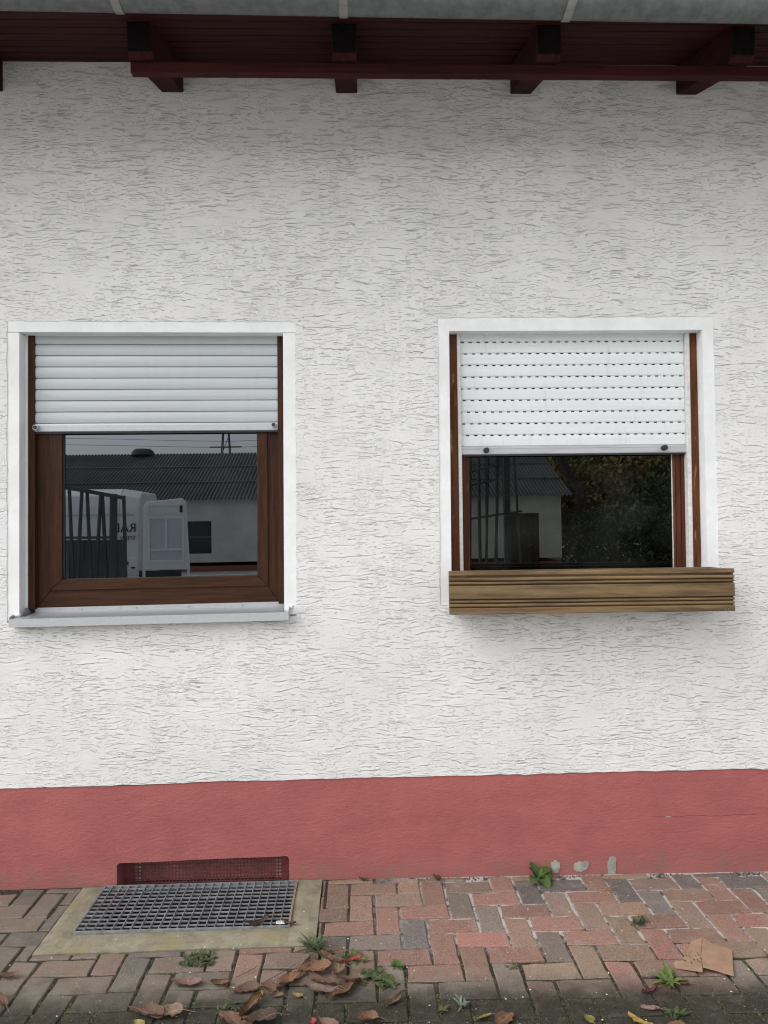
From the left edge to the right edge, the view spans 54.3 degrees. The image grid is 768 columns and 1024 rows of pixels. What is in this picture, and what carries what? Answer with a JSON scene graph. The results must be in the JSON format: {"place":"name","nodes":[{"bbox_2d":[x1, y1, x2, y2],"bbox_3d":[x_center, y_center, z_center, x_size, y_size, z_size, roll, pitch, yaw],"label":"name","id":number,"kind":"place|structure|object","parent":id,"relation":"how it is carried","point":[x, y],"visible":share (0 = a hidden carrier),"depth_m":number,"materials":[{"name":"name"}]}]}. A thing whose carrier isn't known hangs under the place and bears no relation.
{"place":"outdoors","nodes":[
{"label":"outdoors","id":0,"kind":"place"},
{"bbox_2d":[0,871,767,1023],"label":"pavement","id":1,"kind":"structure","parent":0,"point":[522,915],"depth_m":2.71,"materials":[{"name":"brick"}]},
{"bbox_2d":[0,992,8,1011],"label":"fallen leaf","id":2,"kind":"object","parent":1,"relation":"on","point":[4,1000],"visible":1,"depth_m":2.49,"materials":[{"name":"brown plant"}]},
{"bbox_2d":[0,970,25,977],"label":"fallen leaf","id":3,"kind":"object","parent":1,"relation":"on","point":[6,974],"visible":1,"depth_m":2.62,"materials":[{"name":"brown plant"}]},
{"bbox_2d":[132,1019,144,1023],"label":"fallen leaf","id":4,"kind":"object","parent":1,"relation":"on","point":[138,1021],"visible":1,"depth_m":2.37,"materials":[{"name":"yellow plant"}]},
{"bbox_2d":[127,1003,176,1017],"bbox_3d":[-0.745,1.607,2.412,0.179,0.022,0.060,-1,-3,17],"label":"fallen leaf","id":5,"kind":"object","parent":1,"relation":"on","point":[149,1008],"visible":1,"depth_m":2.42,"materials":[{"name":"brown plant"}]},
{"bbox_2d":[148,1002,194,1015],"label":"fallen leaf","id":6,"kind":"object","parent":1,"relation":"on","point":[173,1009],"visible":1,"depth_m":2.41,"materials":[{"name":"brown plant"}]},
{"bbox_2d":[32,879,321,956],"bbox_3d":[-0.785,1.923,3.141,1.045,0.604,0.743,-1,-1,-2],"label":"light well","id":7,"kind":"object","parent":1,"relation":"in","point":[59,939],"visible":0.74,"depth_m":2.86,"materials":[{"name":"concrete"}]},
{"bbox_2d":[72,880,297,934],"bbox_3d":[-0.792,1.632,3.090,0.839,0.030,0.368,-1,-1,-2],"label":"grate","id":8,"kind":"object","parent":7,"relation":"on","point":[151,889],"visible":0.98,"depth_m":3.08,"materials":[{"name":"metal"}]},
{"bbox_2d":[243,914,270,925],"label":"fallen leaf","id":9,"kind":"object","parent":8,"relation":"on","point":[257,922],"visible":1,"depth_m":2.92,"materials":[{"name":"brown plant"}]},
{"bbox_2d":[283,920,299,924],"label":"fallen leaf","id":10,"kind":"object","parent":8,"relation":"on","point":[289,922],"visible":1,"depth_m":2.93,"materials":[{"name":"brown plant"}]},
{"bbox_2d":[171,977,212,985],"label":"fallen leaf","id":11,"kind":"object","parent":1,"relation":"on","point":[193,981],"visible":1,"depth_m":2.57,"materials":[{"name":"brown plant"}]},
{"bbox_2d":[177,947,218,967],"bbox_3d":[-0.672,1.619,2.713,0.146,0.025,0.108,-1,-1,-2],"label":"thyme weed","id":12,"kind":"object","parent":1,"relation":"on","point":[196,959],"visible":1,"depth_m":2.71,"materials":[{"name":"green plant"}]},
{"bbox_2d":[211,978,236,984],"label":"fallen leaf","id":13,"kind":"object","parent":1,"relation":"on","point":[224,981],"visible":1,"depth_m":2.56,"materials":[{"name":"brown plant"}]},
{"bbox_2d":[216,999,245,1013],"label":"weed sprig","id":14,"kind":"object","parent":1,"relation":"on","point":[224,1006],"visible":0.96,"depth_m":2.44,"materials":[{"name":"green plant"}]},
{"bbox_2d":[219,1010,251,1023],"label":"fallen leaf","id":15,"kind":"object","parent":1,"relation":"on","point":[230,1017],"visible":0.99,"depth_m":2.38,"materials":[{"name":"brown plant"}]},
{"bbox_2d":[230,980,264,991],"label":"fallen leaf","id":16,"kind":"object","parent":1,"relation":"on","point":[249,986],"visible":1,"depth_m":2.53,"materials":[{"name":"brown plant"}]},
{"bbox_2d":[239,990,268,1015],"bbox_3d":[-0.429,1.595,2.443,0.033,0.034,0.158,4,4,28],"label":"fallen leaf","id":17,"kind":"object","parent":1,"relation":"on","point":[250,1003],"visible":1,"depth_m":2.44,"materials":[{"name":"brown plant"}]},
{"bbox_2d":[241,1007,289,1021],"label":"fallen leaf","id":18,"kind":"object","parent":1,"relation":"on","point":[267,1013],"visible":1,"depth_m":2.38,"materials":[{"name":"brown plant"}]},
{"bbox_2d":[261,981,278,991],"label":"fallen leaf","id":19,"kind":"object","parent":1,"relation":"on","point":[270,986],"visible":1,"depth_m":2.54,"materials":[{"name":"brown plant"}]},
{"bbox_2d":[268,992,287,997],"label":"fallen leaf","id":20,"kind":"object","parent":1,"relation":"on","point":[275,994],"visible":1,"depth_m":2.49,"materials":[{"name":"brown plant"}]},
{"bbox_2d":[265,964,294,981],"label":"dry stalk","id":21,"kind":"object","parent":1,"relation":"on","point":[279,973],"visible":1,"depth_m":2.60,"materials":[{"name":"brown plant"}]},
{"bbox_2d":[271,970,302,993],"bbox_3d":[-0.335,1.597,2.554,0.059,0.023,0.154,-10,-8,39],"label":"fallen leaf","id":22,"kind":"object","parent":1,"relation":"on","point":[286,979],"visible":1,"depth_m":2.58,"materials":[{"name":"brown plant"}]},
{"bbox_2d":[292,992,305,997],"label":"fallen leaf","id":23,"kind":"object","parent":1,"relation":"on","point":[297,994],"visible":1,"depth_m":2.50,"materials":[{"name":"yellow plant"}]},
{"bbox_2d":[301,953,314,975],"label":"fallen leaf","id":24,"kind":"object","parent":1,"relation":"on","point":[310,958],"visible":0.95,"depth_m":2.68,"materials":[{"name":"brown plant"}]},
{"bbox_2d":[309,1017,316,1023],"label":"fallen leaf","id":25,"kind":"object","parent":1,"relation":"on","point":[313,1020],"visible":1,"depth_m":2.37,"materials":[{"name":"red plant"}]},
{"bbox_2d":[296,958,331,971],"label":"fallen leaf","id":26,"kind":"object","parent":1,"relation":"on","point":[315,965],"visible":1,"depth_m":2.62,"materials":[{"name":"brown plant"}]},
{"bbox_2d":[298,932,331,958],"bbox_3d":[-0.258,1.607,2.780,0.146,0.081,0.138,-1,-1,32],"label":"grass tuft","id":27,"kind":"object","parent":1,"relation":"on","point":[315,944],"visible":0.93,"depth_m":2.78,"materials":[{"name":"green plant"}]},
{"bbox_2d":[304,981,349,993],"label":"fallen leaf","id":28,"kind":"object","parent":1,"relation":"on","point":[319,988],"visible":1,"depth_m":2.52,"materials":[{"name":"brown plant"}]},
{"bbox_2d":[309,971,347,989],"bbox_3d":[-0.187,1.590,2.538,0.165,0.026,0.051,-5,-6,32],"label":"fallen leaf","id":29,"kind":"object","parent":1,"relation":"on","point":[322,980],"visible":1,"depth_m":2.56,"materials":[{"name":"brown plant"}]},
{"bbox_2d":[318,1017,338,1023],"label":"fallen leaf","id":30,"kind":"object","parent":1,"relation":"on","point":[324,1020],"visible":1,"depth_m":2.36,"materials":[{"name":"plant"}]},
{"bbox_2d":[309,949,355,955],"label":"fallen leaf","id":31,"kind":"object","parent":1,"relation":"on","point":[335,951],"visible":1,"depth_m":2.69,"materials":[{"name":"brown plant"}]},
{"bbox_2d":[320,949,351,968],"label":"fallen leaf","id":32,"kind":"object","parent":1,"relation":"on","point":[330,957],"visible":0.96,"depth_m":2.68,"materials":[{"name":"brown plant"}]},
{"bbox_2d":[331,958,344,974],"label":"fallen leaf","id":33,"kind":"object","parent":1,"relation":"on","point":[337,967],"visible":0.99,"depth_m":2.61,"materials":[{"name":"brown plant"}]},
{"bbox_2d":[342,954,368,961],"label":"fallen leaf","id":34,"kind":"object","parent":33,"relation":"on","point":[354,957],"visible":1,"depth_m":2.63,"materials":[{"name":"red plant"}]},
{"bbox_2d":[325,980,365,997],"bbox_3d":[-0.127,1.591,2.512,0.172,0.029,0.048,5,-9,-45],"label":"fallen leaf","id":35,"kind":"object","parent":1,"relation":"on","point":[347,985],"visible":1,"depth_m":2.50,"materials":[{"name":"brown plant"}]},
{"bbox_2d":[336,973,369,983],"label":"fallen leaf","id":36,"kind":"object","parent":1,"relation":"on","point":[351,978],"visible":0.99,"depth_m":2.56,"materials":[{"name":"brown plant"}]},
{"bbox_2d":[341,948,369,964],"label":"leafy weed","id":37,"kind":"object","parent":1,"relation":"on","point":[353,950],"visible":0.66,"depth_m":2.71,"materials":[{"name":"green plant"}]},
{"bbox_2d":[356,1010,383,1021],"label":"fallen leaf","id":38,"kind":"object","parent":1,"relation":"on","point":[370,1015],"visible":1,"depth_m":2.37,"materials":[{"name":"brown plant"}]},
{"bbox_2d":[359,965,385,984],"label":"leafy weed","id":39,"kind":"object","parent":1,"relation":"on","point":[367,976],"visible":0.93,"depth_m":2.59,"materials":[{"name":"green plant"}]},
{"bbox_2d":[4,916,767,1023],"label":"moss","id":40,"kind":"object","parent":1,"relation":"on","point":[346,1007],"visible":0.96,"depth_m":2.48,"materials":[{"name":"green plant"}]},
{"bbox_2d":[374,972,398,990],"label":"leafy weed","id":41,"kind":"object","parent":1,"relation":"on","point":[389,981],"visible":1,"depth_m":2.55,"materials":[{"name":"green plant"}]},
{"bbox_2d":[9,885,765,1019],"bbox_3d":[0.079,1.616,2.752,3.290,0.026,1.101,-1,-1,-2],"label":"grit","id":42,"kind":"object","parent":1,"relation":"on","point":[458,973],"visible":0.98,"depth_m":2.76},
{"bbox_2d":[381,987,411,1004],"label":"fallen leaf","id":43,"kind":"object","parent":1,"relation":"on","point":[396,997],"visible":1,"depth_m":2.46,"materials":[{"name":"brown plant"}]},
{"bbox_2d":[391,958,403,969],"bbox_3d":[0.048,1.606,2.654,0.048,0.021,0.046,-1,-1,-2],"label":"clover","id":44,"kind":"object","parent":1,"relation":"on","point":[398,963],"visible":1,"depth_m":2.66,"materials":[{"name":"green plant"}]},
{"bbox_2d":[433,874,442,882],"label":"fallen leaf","id":45,"kind":"object","parent":1,"relation":"on","point":[437,877],"visible":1,"depth_m":3.29,"materials":[{"name":"brown plant"}]},
{"bbox_2d":[434,1004,448,1012],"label":"weed sprig","id":46,"kind":"object","parent":1,"relation":"on","point":[441,1009],"visible":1,"depth_m":2.41,"materials":[{"name":"green plant"}]},
{"bbox_2d":[453,993,469,1010],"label":"silver weed","id":47,"kind":"object","parent":1,"relation":"on","point":[464,1002],"visible":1,"depth_m":2.44,"materials":[{"name":"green plant"}]},
{"bbox_2d":[475,1013,495,1018],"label":"fallen leaf","id":48,"kind":"object","parent":1,"relation":"on","point":[486,1015],"visible":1,"depth_m":2.38,"materials":[{"name":"yellow plant"}]},
{"bbox_2d":[494,1011,513,1023],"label":"fallen leaf","id":49,"kind":"object","parent":1,"relation":"on","point":[502,1017],"visible":1,"depth_m":2.37,"materials":[{"name":"brown plant"}]},
{"bbox_2d":[505,962,518,969],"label":"weed sprig","id":50,"kind":"object","parent":1,"relation":"on","point":[515,966],"visible":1,"depth_m":2.65,"materials":[{"name":"green plant"}]},
{"bbox_2d":[529,862,552,888],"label":"dock plant","id":51,"kind":"object","parent":1,"relation":"on","point":[541,875],"visible":1,"depth_m":3.29,"materials":[{"name":"green plant"}]},
{"bbox_2d":[584,1014,594,1023],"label":"fallen leaf","id":52,"kind":"object","parent":1,"relation":"on","point":[590,1018],"visible":1,"depth_m":2.37,"materials":[{"name":"yellow plant"}]},
{"bbox_2d":[616,904,646,922],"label":"dry grass","id":53,"kind":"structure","parent":1,"relation":"on","point":[631,913],"depth_m":2.97,"materials":[{"name":"plant"}]},
{"bbox_2d":[630,915,648,925],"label":"weed tuft","id":54,"kind":"object","parent":1,"relation":"on","point":[640,918],"visible":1,"depth_m":2.94,"materials":[{"name":"green plant"}]},
{"bbox_2d":[628,1011,652,1023],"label":"fallen leaf","id":55,"kind":"object","parent":1,"relation":"on","point":[635,1018],"visible":1,"depth_m":2.35,"materials":[{"name":"yellow plant"}]},
{"bbox_2d":[641,1004,664,1009],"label":"fallen leaf","id":56,"kind":"object","parent":1,"relation":"on","point":[650,1007],"visible":1,"depth_m":2.42,"materials":[{"name":"plant"}]},
{"bbox_2d":[641,982,664,993],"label":"fallen leaf","id":57,"kind":"object","parent":1,"relation":"on","point":[651,989],"visible":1,"depth_m":2.51,"materials":[{"name":"red plant"}]},
{"bbox_2d":[649,961,686,988],"bbox_3d":[0.975,1.596,2.561,0.120,0.050,0.112,0,-1,-27],"label":"fern weed","id":58,"kind":"object","parent":1,"relation":"on","point":[667,977],"visible":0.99,"depth_m":2.57,"materials":[{"name":"green plant"}]},
{"bbox_2d":[667,1020,684,1023],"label":"fallen leaf","id":59,"kind":"object","parent":1,"relation":"on","point":[676,1022],"visible":1,"depth_m":2.34,"materials":[{"name":"brown plant"}]},
{"bbox_2d":[663,1005,691,1021],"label":"weed sprig","id":60,"kind":"object","parent":1,"relation":"on","point":[676,1012],"visible":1,"depth_m":2.39,"materials":[{"name":"green plant"}]},
{"bbox_2d":[678,980,694,983],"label":"fallen leaf","id":61,"kind":"object","parent":1,"relation":"on","point":[683,981],"visible":0.88,"depth_m":2.55,"materials":[{"name":"brown plant"}]},
{"bbox_2d":[674,937,733,975],"bbox_3d":[1.169,1.596,2.680,0.185,0.017,0.262,-1,-1,41],"label":"cardboard scrap","id":62,"kind":"object","parent":1,"relation":"on","point":[715,957],"visible":1,"depth_m":2.68,"materials":[{"name":"cardboard"}]},
{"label":"terrain","id":63,"kind":"structure","parent":0,"visible":0},
{"bbox_2d":[0,0,767,929],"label":"house","id":64,"kind":"structure","parent":63,"relation":"on","point":[340,340],"depth_m":3.35,"materials":[{"name":"white paint"}]},
{"bbox_2d":[31,378,277,610],"bbox_3d":[-1.030,-0.186,3.432,1.164,1.250,0.060,-1,-1,-2],"label":"window","id":65,"kind":"structure","parent":64,"relation":"in","point":[123,519],"depth_m":3.42,"materials":[{"name":"brown wood"}]},
{"bbox_2d":[117,856,291,929],"bbox_3d":[-0.800,1.735,3.437,0.796,0.490,0.145,-1,-1,-2],"label":"basement window","id":66,"kind":"structure","parent":64,"relation":"in","point":[256,868],"depth_m":3.39,"materials":[{"name":"metal"}]},
{"bbox_2d":[449,333,700,570],"bbox_3d":[0.874,-0.207,3.473,1.157,1.231,0.078,-1,-1,-2],"label":"window","id":67,"kind":"structure","parent":64,"relation":"in","point":[567,511],"depth_m":3.48,"materials":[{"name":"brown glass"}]},
{"bbox_2d":[448,567,734,614],"bbox_3d":[0.889,0.340,3.275,1.228,0.187,0.163,-1,-1,-2],"label":"planter box","id":68,"kind":"object","parent":64,"relation":"attached to","point":[669,589],"visible":1,"depth_m":3.20,"materials":[{"name":"brown wood"}]}
]}

